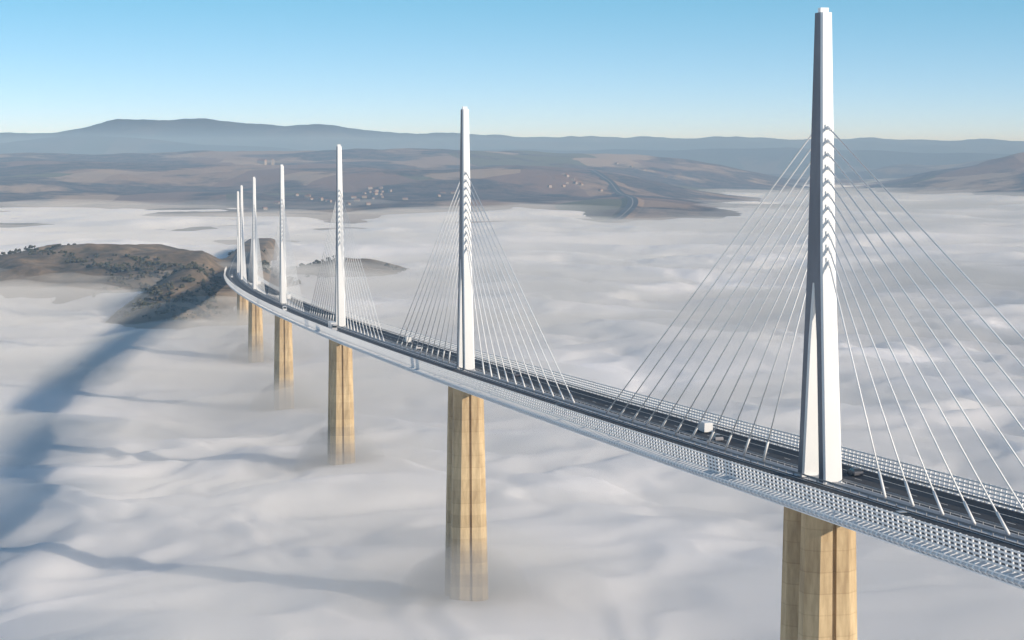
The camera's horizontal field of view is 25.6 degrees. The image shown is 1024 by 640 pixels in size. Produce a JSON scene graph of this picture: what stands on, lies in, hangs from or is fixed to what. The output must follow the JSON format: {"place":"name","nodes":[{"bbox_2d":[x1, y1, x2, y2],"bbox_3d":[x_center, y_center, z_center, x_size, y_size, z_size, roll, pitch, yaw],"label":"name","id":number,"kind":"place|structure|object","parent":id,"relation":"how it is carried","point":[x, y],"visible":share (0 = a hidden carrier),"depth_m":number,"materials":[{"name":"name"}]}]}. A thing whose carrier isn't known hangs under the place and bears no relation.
{"place":"outdoors","nodes":[
{"label":"outdoors","id":0,"kind":"place"},
{"bbox_2d":[0,238,407,329],"bbox_3d":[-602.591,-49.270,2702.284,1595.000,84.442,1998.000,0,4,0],"label":"hill","id":1,"kind":"structure","parent":0,"point":[40,275],"depth_m":2517.01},
{"bbox_2d":[0,243,405,320],"bbox_3d":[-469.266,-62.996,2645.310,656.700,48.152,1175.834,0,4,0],"label":"scrub trees","id":2,"kind":"object","parent":1,"relation":"on","point":[193,299],"visible":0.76,"depth_m":2449.10,"materials":[{"name":"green plant"}]},
{"bbox_2d":[228,252,251,268],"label":"road","id":3,"kind":"structure","parent":1,"relation":"on","point":[233,264],"depth_m":2840.92,"materials":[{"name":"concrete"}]},
{"bbox_2d":[224,8,1023,639],"bbox_3d":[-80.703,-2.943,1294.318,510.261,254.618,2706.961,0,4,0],"label":"cable stayed viaduct","id":4,"kind":"object","parent":1,"relation":"on","point":[822,498],"visible":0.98,"depth_m":452.30,"materials":[{"name":"metal"}]},
{"bbox_2d":[328,321,336,330],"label":"truck","id":5,"kind":"object","parent":4,"relation":"on","point":[332,325],"visible":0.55,"depth_m":1042.12,"materials":[{"name":"white paint"}]},
{"bbox_2d":[697,421,712,432],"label":"truck","id":6,"kind":"object","parent":4,"relation":"on","point":[705,426],"visible":0.96,"depth_m":517.92,"materials":[{"name":"white paint"}]},
{"bbox_2d":[711,434,723,440],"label":"car","id":7,"kind":"object","parent":4,"relation":"on","point":[715,437],"visible":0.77,"depth_m":498.61,"materials":[{"name":"grey paint"}]},
{"bbox_2d":[846,467,863,475],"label":"car","id":8,"kind":"object","parent":4,"relation":"on","point":[853,471],"visible":1,"depth_m":427.53,"materials":[{"name":"grey paint"}]},
{"bbox_2d":[893,511,912,522],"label":"car","id":9,"kind":"object","parent":4,"relation":"on","point":[904,513],"visible":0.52,"depth_m":362.07,"materials":[{"name":"grey paint"}]},
{"bbox_2d":[0,185,1023,639],"bbox_3d":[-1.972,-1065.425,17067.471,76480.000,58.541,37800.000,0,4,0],"label":"fog sea","id":10,"kind":"structure","parent":0,"point":[174,485],"depth_m":1241.91,"materials":[{"name":"white"}]},
{"bbox_2d":[0,118,1023,244],"bbox_3d":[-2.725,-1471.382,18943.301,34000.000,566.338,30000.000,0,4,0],"label":"terrain","id":11,"kind":"structure","parent":0,"point":[192,164],"depth_m":10119.34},
{"bbox_2d":[586,170,643,222],"bbox_3d":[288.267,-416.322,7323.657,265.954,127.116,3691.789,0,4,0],"label":"motorway","id":12,"kind":"structure","parent":11,"relation":"on","point":[630,208],"depth_m":6424.99,"materials":[{"name":"grey asphalt"}]},
{"bbox_2d":[0,0,1023,140],"label":"sky","id":13,"kind":"structure","parent":0,"point":[945,70],"materials":[{"name":"blue"}]}
]}

